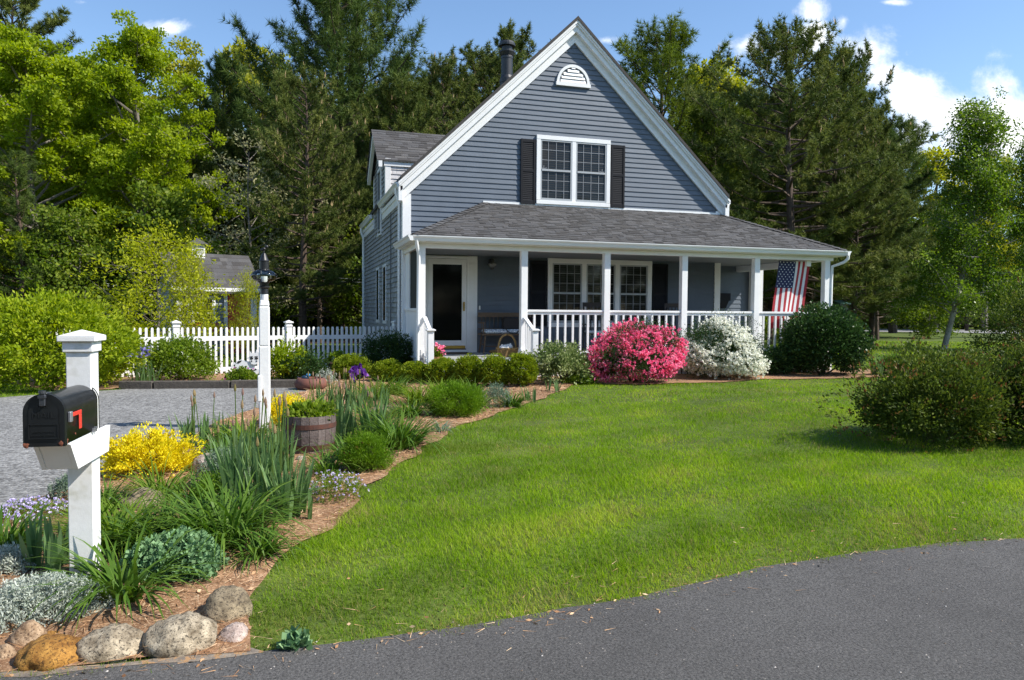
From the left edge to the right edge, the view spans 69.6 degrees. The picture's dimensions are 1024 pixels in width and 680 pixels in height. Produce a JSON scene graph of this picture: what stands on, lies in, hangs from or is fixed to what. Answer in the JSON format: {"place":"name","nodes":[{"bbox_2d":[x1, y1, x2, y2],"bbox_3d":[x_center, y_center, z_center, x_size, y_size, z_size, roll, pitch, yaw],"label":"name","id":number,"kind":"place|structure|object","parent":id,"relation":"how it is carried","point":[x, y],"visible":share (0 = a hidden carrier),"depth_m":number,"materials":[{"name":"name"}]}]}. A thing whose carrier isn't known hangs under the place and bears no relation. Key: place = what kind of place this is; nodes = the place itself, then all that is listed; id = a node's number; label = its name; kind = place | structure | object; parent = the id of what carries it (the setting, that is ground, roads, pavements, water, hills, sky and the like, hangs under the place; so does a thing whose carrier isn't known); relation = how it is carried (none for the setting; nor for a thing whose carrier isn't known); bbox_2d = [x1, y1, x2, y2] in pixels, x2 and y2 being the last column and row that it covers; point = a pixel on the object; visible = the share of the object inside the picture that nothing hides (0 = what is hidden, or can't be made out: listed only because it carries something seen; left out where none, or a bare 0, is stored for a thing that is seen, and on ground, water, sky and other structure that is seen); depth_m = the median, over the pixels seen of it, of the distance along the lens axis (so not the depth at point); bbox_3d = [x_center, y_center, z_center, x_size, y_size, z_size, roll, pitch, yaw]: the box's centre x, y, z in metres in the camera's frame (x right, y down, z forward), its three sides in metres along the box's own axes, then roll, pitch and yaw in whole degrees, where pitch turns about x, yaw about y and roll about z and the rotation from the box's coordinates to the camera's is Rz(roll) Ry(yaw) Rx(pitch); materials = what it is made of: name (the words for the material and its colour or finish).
{"place":"outdoors","nodes":[
{"label":"outdoors","id":0,"kind":"place"},
{"bbox_2d":[0,388,308,504],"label":"driveway","id":1,"kind":"structure","parent":0,"point":[23,474],"depth_m":9.29,"materials":[{"name":"gravel"}]},
{"bbox_2d":[27,299,361,347],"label":"forest floor","id":2,"kind":"structure","parent":0,"point":[310,339],"depth_m":30.66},
{"bbox_2d":[0,146,77,335],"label":"pine tree","id":3,"kind":"object","parent":2,"relation":"on","point":[21,203],"visible":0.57,"depth_m":24.68,"materials":[{"name":"green plant"}]},
{"bbox_2d":[0,0,94,165],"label":"pine tree","id":4,"kind":"object","parent":2,"relation":"on","point":[49,24],"visible":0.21,"depth_m":45.42,"materials":[{"name":"green plant"}]},
{"bbox_2d":[11,201,137,342],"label":"understorey tree","id":5,"kind":"object","parent":2,"relation":"on","point":[72,229],"visible":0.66,"depth_m":24.75,"materials":[{"name":"green plant"}]},
{"bbox_2d":[0,20,158,290],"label":"oak tree","id":6,"kind":"object","parent":2,"relation":"on","point":[38,75],"visible":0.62,"depth_m":26.18,"materials":[{"name":"green plant"}]},
{"bbox_2d":[2,49,185,287],"bbox_3d":[-18.845,-6.177,32.595,7.566,12.552,7.549,2,3,37],"label":"oak tree","id":7,"kind":"object","parent":2,"relation":"on","point":[78,105],"visible":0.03,"depth_m":31.51,"materials":[{"name":"green plant"}]},
{"bbox_2d":[39,9,253,326],"bbox_3d":[-14.139,-6.032,28.632,7.825,12.993,6.543,1,2,5],"label":"oak tree","id":8,"kind":"object","parent":2,"relation":"on","point":[137,47],"visible":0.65,"depth_m":27.54,"materials":[{"name":"green plant"}]},
{"bbox_2d":[89,178,233,343],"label":"understorey tree","id":9,"kind":"object","parent":2,"relation":"on","point":[176,214],"visible":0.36,"depth_m":26.03,"materials":[{"name":"green plant"}]},
{"bbox_2d":[130,33,259,234],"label":"oak tree","id":10,"kind":"object","parent":2,"relation":"on","point":[191,66],"visible":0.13,"depth_m":36.52,"materials":[{"name":"green plant"}]},
{"bbox_2d":[162,47,281,284],"bbox_3d":[-13.716,-7.111,35.797,6.307,14.111,6.281,1,2,14],"label":"pine tree","id":11,"kind":"object","parent":2,"relation":"on","point":[224,108],"visible":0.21,"depth_m":35.19,"materials":[{"name":"green plant"}]},
{"bbox_2d":[195,118,294,254],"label":"woodland tree","id":12,"kind":"object","parent":2,"relation":"on","point":[238,153],"visible":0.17,"depth_m":34.27,"materials":[{"name":"plant"}]},
{"bbox_2d":[228,173,294,326],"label":"pine tree","id":13,"kind":"object","parent":2,"relation":"on","point":[258,201],"visible":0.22,"depth_m":30.62,"materials":[{"name":"green plant"}]},
{"bbox_2d":[225,206,326,341],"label":"woodland tree","id":14,"kind":"object","parent":2,"relation":"on","point":[292,306],"visible":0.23,"depth_m":30.05,"materials":[{"name":"green plant"}]},
{"bbox_2d":[268,122,368,343],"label":"pine tree","id":15,"kind":"object","parent":2,"relation":"on","point":[349,196],"visible":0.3,"depth_m":28.68,"materials":[{"name":"green plant"}]},
{"bbox_2d":[215,0,454,332],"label":"pine tree","id":16,"kind":"object","parent":2,"relation":"on","point":[338,23],"visible":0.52,"depth_m":33.74,"materials":[{"name":"green plant"}]},
{"bbox_2d":[306,208,372,340],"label":"woodland tree","id":17,"kind":"object","parent":2,"relation":"on","point":[350,298],"visible":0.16,"depth_m":29.95,"materials":[{"name":"green plant"}]},
{"bbox_2d":[325,70,470,299],"bbox_3d":[-4.938,-5.758,33.202,8.197,12.107,8.462,1,2,21],"label":"pine tree","id":18,"kind":"object","parent":2,"relation":"on","point":[406,86],"visible":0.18,"depth_m":31.80,"materials":[{"name":"green plant"}]},
{"bbox_2d":[359,52,492,209],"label":"pine tree","id":19,"kind":"object","parent":2,"relation":"on","point":[444,69],"visible":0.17,"depth_m":34.76,"materials":[{"name":"green plant"}]},
{"bbox_2d":[426,38,525,133],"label":"pine tree","id":20,"kind":"object","parent":2,"relation":"on","point":[489,76],"visible":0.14,"depth_m":36.63,"materials":[{"name":"green plant"}]},
{"bbox_2d":[441,17,550,122],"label":"pine tree","id":21,"kind":"object","parent":2,"relation":"on","point":[508,34],"visible":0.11,"depth_m":42.32,"materials":[{"name":"green plant"}]},
{"bbox_2d":[0,538,1023,679],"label":"road","id":22,"kind":"structure","parent":0,"point":[800,633],"depth_m":3.39,"materials":[{"name":"asphalt"}]},
{"bbox_2d":[0,498,1021,679],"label":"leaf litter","id":23,"kind":"object","parent":22,"relation":"on","point":[551,618],"visible":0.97,"depth_m":3.61,"materials":[{"name":"brown plant"}]},
{"bbox_2d":[0,323,1023,679],"bbox_3d":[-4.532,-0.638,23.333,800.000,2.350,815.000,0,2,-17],"label":"ground","id":24,"kind":"structure","parent":0,"point":[586,417],"depth_m":5.27,"materials":[{"name":"plant"}]},
{"bbox_2d":[0,647,264,676],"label":"road shoulder","id":25,"kind":"object","parent":24,"relation":"on","point":[197,657],"visible":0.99,"depth_m":3.11},
{"bbox_2d":[70,217,242,350],"bbox_3d":[-8.706,-1.194,18.193,3.696,3.705,4.503,1,2,14],"label":"willow shrub","id":26,"kind":"object","parent":24,"relation":"on","point":[151,248],"visible":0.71,"depth_m":17.89,"materials":[{"name":"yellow plant"}]},
{"bbox_2d":[1,370,323,389],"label":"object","id":27,"kind":"object","parent":24,"relation":"on","point":[114,385],"visible":0.14,"depth_m":13.77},
{"bbox_2d":[0,283,157,391],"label":"burning bush","id":28,"kind":"object","parent":27,"relation":"on","point":[18,314],"visible":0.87,"depth_m":11.96,"materials":[{"name":"green plant"}]},
{"bbox_2d":[134,331,225,380],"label":"shrub","id":29,"kind":"object","parent":27,"relation":"on","point":[175,354],"visible":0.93,"depth_m":13.57,"materials":[{"name":"green plant"}]},
{"bbox_2d":[41,320,396,378],"bbox_3d":[-5.671,0.195,15.417,7.170,1.223,0.170,-1,3,-33],"label":"picket fence","id":30,"kind":"object","parent":27,"relation":"on","point":[226,338],"visible":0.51,"depth_m":15.60,"materials":[{"name":"white paint"}]},
{"bbox_2d":[270,331,310,378],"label":"shrub","id":31,"kind":"object","parent":27,"relation":"on","point":[278,352],"visible":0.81,"depth_m":13.93,"materials":[{"name":"green plant"}]},
{"bbox_2d":[273,345,333,378],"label":"potted plant","id":32,"kind":"object","parent":27,"relation":"on","point":[315,364],"visible":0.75,"depth_m":13.96,"materials":[{"name":"green plant"}]},
{"bbox_2d":[160,234,217,356],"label":"willow shrub","id":33,"kind":"object","parent":24,"relation":"on","point":[188,286],"visible":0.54,"depth_m":18.74,"materials":[{"name":"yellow plant"}]},
{"bbox_2d":[149,238,259,354],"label":"garden shed","id":34,"kind":"structure","parent":24,"relation":"on","point":[230,266],"depth_m":21.91,"materials":[{"name":"wood"}]},
{"bbox_2d":[194,147,255,252],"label":"woodland tree","id":35,"kind":"object","parent":24,"relation":"on","point":[209,167],"visible":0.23,"depth_m":33.43,"materials":[{"name":"plant"}]},
{"bbox_2d":[219,266,270,358],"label":"willow shrub","id":36,"kind":"object","parent":24,"relation":"on","point":[247,307],"visible":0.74,"depth_m":19.55,"materials":[{"name":"green plant"}]},
{"bbox_2d":[180,128,333,309],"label":"budding tree","id":37,"kind":"object","parent":24,"relation":"on","point":[249,179],"visible":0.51,"depth_m":26.54,"materials":[{"name":"green plant"}]},
{"bbox_2d":[229,62,372,347],"bbox_3d":[-6.960,-4.451,25.511,4.963,10.013,5.544,0,2,-2],"label":"pine tree","id":38,"kind":"object","parent":24,"relation":"on","point":[302,264],"visible":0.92,"depth_m":24.84,"materials":[{"name":"green plant"}]},
{"bbox_2d":[308,150,372,340],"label":"woodland tree","id":39,"kind":"object","parent":24,"relation":"on","point":[350,213],"visible":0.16,"depth_m":30.58,"materials":[{"name":"plant"}]},
{"bbox_2d":[0,369,888,673],"bbox_3d":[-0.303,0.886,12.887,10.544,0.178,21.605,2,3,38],"label":"mulch bed","id":40,"kind":"object","parent":24,"relation":"on","point":[256,579],"visible":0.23,"depth_m":4.63,"materials":[{"name":"plant"}]},
{"bbox_2d":[0,542,35,576],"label":"snow in summer plant","id":41,"kind":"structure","parent":40,"relation":"on","point":[10,558],"depth_m":3.90,"materials":[{"name":"plant"}]},
{"bbox_2d":[0,495,67,525],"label":"phlox","id":42,"kind":"object","parent":40,"relation":"on","point":[21,506],"visible":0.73,"depth_m":4.94,"materials":[{"name":"purple plant"}]},
{"bbox_2d":[0,496,67,551],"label":"daylily","id":43,"kind":"object","parent":40,"relation":"on","point":[11,536],"visible":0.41,"depth_m":4.41,"materials":[{"name":"plant"}]},
{"bbox_2d":[18,506,68,574],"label":"iris","id":44,"kind":"object","parent":40,"relation":"on","point":[50,536],"visible":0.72,"depth_m":3.93,"materials":[{"name":"plant"}]},
{"bbox_2d":[13,634,81,670],"bbox_3d":[-1.956,1.347,3.134,0.290,0.174,0.242,0,2,-17],"label":"rock","id":45,"kind":"object","parent":40,"relation":"on","point":[44,652],"visible":0.63,"depth_m":3.06,"materials":[{"name":"stone"}]},
{"bbox_2d":[0,569,119,633],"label":"snow in summer plant","id":46,"kind":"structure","parent":40,"relation":"on","point":[11,602],"depth_m":3.45,"materials":[{"name":"plant"}]},
{"bbox_2d":[22,330,109,577],"bbox_3d":[-2.205,0.711,3.688,0.185,1.517,0.708,0,2,-13],"label":"mailbox","id":47,"kind":"object","parent":40,"relation":"on","point":[62,429],"visible":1,"depth_m":3.77,"materials":[{"name":"white paint"}]},
{"bbox_2d":[22,393,66,446],"bbox_3d":[-2.135,0.366,3.365,0.172,0.243,0.036,0,2,-13],"label":"door","id":48,"kind":"structure","parent":47,"relation":"in","point":[43,426],"depth_m":3.35,"materials":[{"name":"black"}]},
{"bbox_2d":[16,477,184,564],"bbox_3d":[-2.335,1.067,4.304,1.042,0.548,1.028,0,2,-17],"label":"daylily","id":49,"kind":"object","parent":40,"relation":"on","point":[121,515],"visible":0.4,"depth_m":4.26,"materials":[{"name":"plant"}]},
{"bbox_2d":[76,623,143,665],"bbox_3d":[-1.737,1.336,3.199,0.298,0.193,0.192,0,2,-17],"label":"rock","id":50,"kind":"object","parent":40,"relation":"on","point":[112,640],"visible":0.77,"depth_m":3.14,"materials":[{"name":"stone"}]},
{"bbox_2d":[12,513,225,635],"bbox_3d":[-1.965,1.171,3.686,0.996,0.424,1.004,2,3,41],"label":"daylily","id":51,"kind":"object","parent":40,"relation":"on","point":[112,579],"visible":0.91,"depth_m":3.68,"materials":[{"name":"plant"}]},
{"bbox_2d":[66,485,227,566],"bbox_3d":[-2.074,1.092,4.270,0.935,0.450,0.901,0,2,-17],"label":"daylily","id":52,"kind":"object","parent":40,"relation":"on","point":[134,537],"visible":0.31,"depth_m":4.26,"materials":[{"name":"plant"}]},
{"bbox_2d":[100,452,204,510],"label":"daylily","id":53,"kind":"object","parent":40,"relation":"on","point":[185,479],"visible":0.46,"depth_m":5.56,"materials":[{"name":"plant"}]},
{"bbox_2d":[100,421,208,479],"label":"golden shrub","id":54,"kind":"object","parent":40,"relation":"on","point":[160,445],"visible":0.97,"depth_m":6.18,"materials":[{"name":"yellow plant"}]},
{"bbox_2d":[116,525,229,582],"bbox_3d":[-1.856,1.169,4.030,0.594,0.302,0.474,0,2,-17],"label":"stonecrop","id":55,"kind":"object","parent":40,"relation":"on","point":[152,550],"visible":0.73,"depth_m":3.91,"materials":[{"name":"green plant"}]},
{"bbox_2d":[142,611,216,658],"bbox_3d":[-1.473,1.321,3.264,0.312,0.207,0.247,0,2,-17],"label":"rock","id":56,"kind":"object","parent":40,"relation":"on","point":[185,633],"visible":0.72,"depth_m":3.19,"materials":[{"name":"stone"}]},
{"bbox_2d":[168,390,231,449],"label":"iris","id":57,"kind":"object","parent":40,"relation":"on","point":[188,428],"visible":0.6,"depth_m":7.41,"materials":[{"name":"plant"}]},
{"bbox_2d":[105,467,327,574],"bbox_3d":[-1.754,1.065,4.449,1.270,0.557,1.271,-1,3,-38],"label":"daylily","id":58,"kind":"object","parent":40,"relation":"on","point":[220,537],"visible":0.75,"depth_m":4.40,"materials":[{"name":"plant"}]},
{"bbox_2d":[200,585,252,623],"bbox_3d":[-1.385,1.306,3.574,0.238,0.204,0.208,0,2,-17],"label":"rock","id":59,"kind":"object","parent":40,"relation":"on","point":[227,603],"visible":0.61,"depth_m":3.52,"materials":[{"name":"stone"}]},
{"bbox_2d":[161,476,311,537],"bbox_3d":[-1.755,1.075,4.719,0.979,0.432,0.907,0,2,-17],"label":"daylily","id":60,"kind":"object","parent":40,"relation":"on","point":[235,496],"visible":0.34,"depth_m":4.74,"materials":[{"name":"plant"}]},
{"bbox_2d":[195,391,289,506],"bbox_3d":[-1.895,0.792,5.297,0.610,0.832,0.737,-1,3,-40],"label":"iris","id":61,"kind":"object","parent":40,"relation":"on","point":[232,468],"visible":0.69,"depth_m":5.30,"materials":[{"name":"plant"}]},
{"bbox_2d":[251,245,276,427],"bbox_3d":[-2.784,0.074,8.280,0.284,2.280,0.284,0,2,-17],"label":"lamp post","id":62,"kind":"object","parent":40,"relation":"on","point":[264,346],"visible":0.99,"depth_m":8.23,"materials":[{"name":"white paint"}]},
{"bbox_2d":[220,384,308,472],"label":"iris","id":63,"kind":"object","parent":40,"relation":"on","point":[284,450],"visible":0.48,"depth_m":6.29,"materials":[{"name":"plant"}]},
{"bbox_2d":[219,508,313,578],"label":"daylily","id":64,"kind":"object","parent":40,"relation":"on","point":[268,549],"visible":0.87,"depth_m":4.20,"materials":[{"name":"plant"}]},
{"bbox_2d":[255,407,327,521],"bbox_3d":[-1.503,0.842,5.033,0.489,0.757,0.433,-1,3,-40],"label":"iris","id":65,"kind":"object","parent":40,"relation":"on","point":[286,477],"visible":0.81,"depth_m":4.98,"materials":[{"name":"plant"}]},
{"bbox_2d":[281,411,335,453],"bbox_3d":[-1.982,0.904,7.187,0.521,0.361,0.521,0,2,-17],"label":"half barrel planter","id":66,"kind":"object","parent":40,"relation":"on","point":[316,430],"visible":0.59,"depth_m":6.97,"materials":[{"name":"wood"}]},
{"bbox_2d":[282,399,338,422],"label":"potted plant","id":67,"kind":"object","parent":66,"relation":"in","point":[310,407],"visible":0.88,"depth_m":7.12,"materials":[{"name":"green plant"}]},
{"bbox_2d":[307,469,368,503],"bbox_3d":[-1.306,1.087,5.446,0.510,0.272,0.419,0,2,-17],"label":"phlox","id":68,"kind":"object","parent":40,"relation":"on","point":[349,485],"visible":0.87,"depth_m":5.42,"materials":[{"name":"green plant"}]},
{"bbox_2d":[320,378,395,446],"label":"iris","id":69,"kind":"object","parent":40,"relation":"on","point":[346,420],"visible":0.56,"depth_m":7.38,"materials":[{"name":"plant"}]},
{"bbox_2d":[332,427,398,473],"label":"feathery plant","id":70,"kind":"object","parent":40,"relation":"on","point":[377,454],"visible":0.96,"depth_m":6.24,"materials":[{"name":"green plant"}]},
{"bbox_2d":[343,363,389,412],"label":"iris","id":71,"kind":"object","parent":40,"relation":"on","point":[356,370],"visible":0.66,"depth_m":9.73,"materials":[{"name":"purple plant"}]},
{"bbox_2d":[354,329,413,364],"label":"dark shrub","id":72,"kind":"object","parent":40,"relation":"on","point":[395,346],"visible":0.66,"depth_m":15.12,"materials":[{"name":"green plant"}]},
{"bbox_2d":[344,402,457,457],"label":"daylily","id":73,"kind":"object","parent":40,"relation":"on","point":[403,437],"visible":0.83,"depth_m":7.18,"materials":[{"name":"plant"}]},
{"bbox_2d":[420,377,489,417],"bbox_3d":[-0.745,0.761,9.580,0.908,0.554,0.899,0,2,-17],"label":"spurge","id":74,"kind":"object","parent":40,"relation":"on","point":[455,391],"visible":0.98,"depth_m":9.43,"materials":[{"name":"green plant"}]},
{"bbox_2d":[475,353,511,385],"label":"boxwood","id":75,"kind":"object","parent":40,"relation":"on","point":[490,369],"visible":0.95,"depth_m":13.05,"materials":[{"name":"green plant"}]},
{"bbox_2d":[504,350,539,385],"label":"boxwood","id":76,"kind":"object","parent":40,"relation":"on","point":[516,364],"visible":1,"depth_m":13.03,"materials":[{"name":"green plant"}]},
{"bbox_2d":[526,339,601,384],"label":"variegated shrub","id":77,"kind":"object","parent":40,"relation":"on","point":[569,358],"visible":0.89,"depth_m":13.37,"materials":[{"name":"green plant"}]},
{"bbox_2d":[582,309,690,383],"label":"azalea","id":78,"kind":"object","parent":40,"relation":"on","point":[612,349],"visible":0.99,"depth_m":13.57,"materials":[{"name":"pink plant"}]},
{"bbox_2d":[673,308,776,379],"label":"azalea","id":79,"kind":"object","parent":40,"relation":"on","point":[735,349],"visible":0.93,"depth_m":14.78,"materials":[{"name":"white plant"}]},
{"bbox_2d":[775,299,879,375],"bbox_3d":[6.882,-0.040,16.217,2.149,1.706,2.043,1,2,17],"label":"viburnum","id":80,"kind":"object","parent":40,"relation":"on","point":[809,340],"visible":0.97,"depth_m":15.69,"materials":[{"name":"green plant"}]},
{"bbox_2d":[359,16,851,378],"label":"house","id":81,"kind":"structure","parent":24,"relation":"on","point":[554,183],"depth_m":16.84,"materials":[{"name":"grey wood"}]},
{"bbox_2d":[428,258,466,348],"bbox_3d":[-1.433,-0.806,16.347,0.870,1.995,0.117,0,2,-17],"label":"storm door","id":82,"kind":"structure","parent":81,"relation":"in","point":[447,278],"depth_m":16.38,"materials":[{"name":"white paint"}]},
{"bbox_2d":[536,134,610,206],"bbox_3d":[1.433,-3.911,17.104,1.830,1.565,0.075,0,2,-17],"label":"upper window","id":83,"kind":"structure","parent":81,"relation":"in","point":[573,171],"depth_m":17.08,"materials":[{"name":"white paint"}]},
{"bbox_2d":[547,258,651,326],"bbox_3d":[2.096,-1.101,17.421,2.660,1.595,0.075,0,2,-17],"label":"porch window","id":84,"kind":"structure","parent":81,"relation":"in","point":[570,282],"depth_m":17.36,"materials":[{"name":"white paint"}]},
{"bbox_2d":[771,260,820,327],"bbox_3d":[6.543,-1.050,16.948,1.303,1.564,0.085,0,2,-17],"label":"flag","id":85,"kind":"object","parent":81,"relation":"hanging from","point":[791,286],"visible":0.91,"depth_m":16.87,"materials":[{"name":"multicoloured fabric"}]},
{"bbox_2d":[610,9,814,293],"bbox_3d":[6.999,-6.901,32.404,12.481,14.833,10.889,2,3,26],"label":"pine tree","id":86,"kind":"object","parent":24,"relation":"on","point":[669,57],"visible":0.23,"depth_m":31.45,"materials":[{"name":"green plant"}]},
{"bbox_2d":[668,97,804,296],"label":"pine tree","id":87,"kind":"object","parent":24,"relation":"on","point":[700,121],"visible":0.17,"depth_m":30.01,"materials":[{"name":"green plant"}]},
{"bbox_2d":[709,77,829,307],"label":"pine tree","id":88,"kind":"object","parent":24,"relation":"on","point":[758,90],"visible":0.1,"depth_m":31.82,"materials":[{"name":"green plant"}]},
{"bbox_2d":[679,12,939,336],"bbox_3d":[9.761,-5.313,25.427,8.204,12.117,8.470,1,2,7],"label":"pine tree","id":89,"kind":"object","parent":24,"relation":"on","point":[792,46],"visible":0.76,"depth_m":24.75,"materials":[{"name":"green plant"}]},
{"bbox_2d":[756,38,938,303],"bbox_3d":[12.312,-5.235,28.064,6.800,11.780,5.703,2,3,37],"label":"pine tree","id":90,"kind":"object","parent":24,"relation":"on","point":[869,134],"visible":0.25,"depth_m":27.05,"materials":[{"name":"green plant"}]},
{"bbox_2d":[797,160,936,328],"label":"pine tree","id":91,"kind":"object","parent":24,"relation":"on","point":[882,297],"visible":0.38,"depth_m":26.64,"materials":[{"name":"green plant"}]},
{"bbox_2d":[818,111,933,342],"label":"pine tree","id":92,"kind":"object","parent":24,"relation":"on","point":[887,125],"visible":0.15,"depth_m":29.08,"materials":[{"name":"green plant"}]},
{"bbox_2d":[836,127,932,339],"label":"woodland tree","id":93,"kind":"object","parent":24,"relation":"on","point":[890,313],"visible":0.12,"depth_m":37.62,"materials":[{"name":"plant"}]},
{"bbox_2d":[812,336,1023,452],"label":"spirea","id":94,"kind":"object","parent":24,"relation":"on","point":[902,396],"visible":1,"depth_m":7.78,"materials":[{"name":"green plant"}]},
{"bbox_2d":[860,112,976,332],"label":"woodland tree","id":95,"kind":"object","parent":24,"relation":"on","point":[916,160],"visible":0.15,"depth_m":49.78,"materials":[{"name":"plant"}]},
{"bbox_2d":[888,251,971,338],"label":"woodland tree","id":96,"kind":"object","parent":24,"relation":"on","point":[926,329],"visible":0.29,"depth_m":40.27,"materials":[{"name":"green plant"}]},
{"bbox_2d":[879,85,1023,349],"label":"birch tree","id":97,"kind":"object","parent":24,"relation":"on","point":[977,133],"visible":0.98,"depth_m":27.25,"materials":[{"name":"green plant"}]},
{"bbox_2d":[899,145,1018,329],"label":"oak tree","id":98,"kind":"object","parent":24,"relation":"on","point":[931,152],"visible":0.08,"depth_m":60.82,"materials":[{"name":"green plant"}]},
{"bbox_2d":[931,152,1022,330],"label":"oak tree","id":99,"kind":"object","parent":24,"relation":"on","point":[1005,250],"visible":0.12,"depth_m":57.08,"materials":[{"name":"green plant"}]},
{"bbox_2d":[950,272,1023,368],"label":"barberry","id":100,"kind":"object","parent":24,"relation":"on","point":[1017,314],"visible":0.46,"depth_m":12.07,"materials":[{"name":"green plant"}]},
{"bbox_2d":[951,333,1023,435],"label":"spirea","id":101,"kind":"object","parent":24,"relation":"on","point":[1017,356],"visible":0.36,"depth_m":8.14,"materials":[{"name":"green plant"}]},
{"bbox_2d":[984,134,1023,327],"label":"birch tree","id":102,"kind":"object","parent":24,"relation":"on","point":[1014,235],"visible":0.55,"depth_m":27.49,"materials":[{"name":"green plant"}]},
{"bbox_2d":[0,0,1023,296],"label":"sky","id":103,"kind":"structure","parent":0,"point":[943,51],"materials":[{"name":"blue"}]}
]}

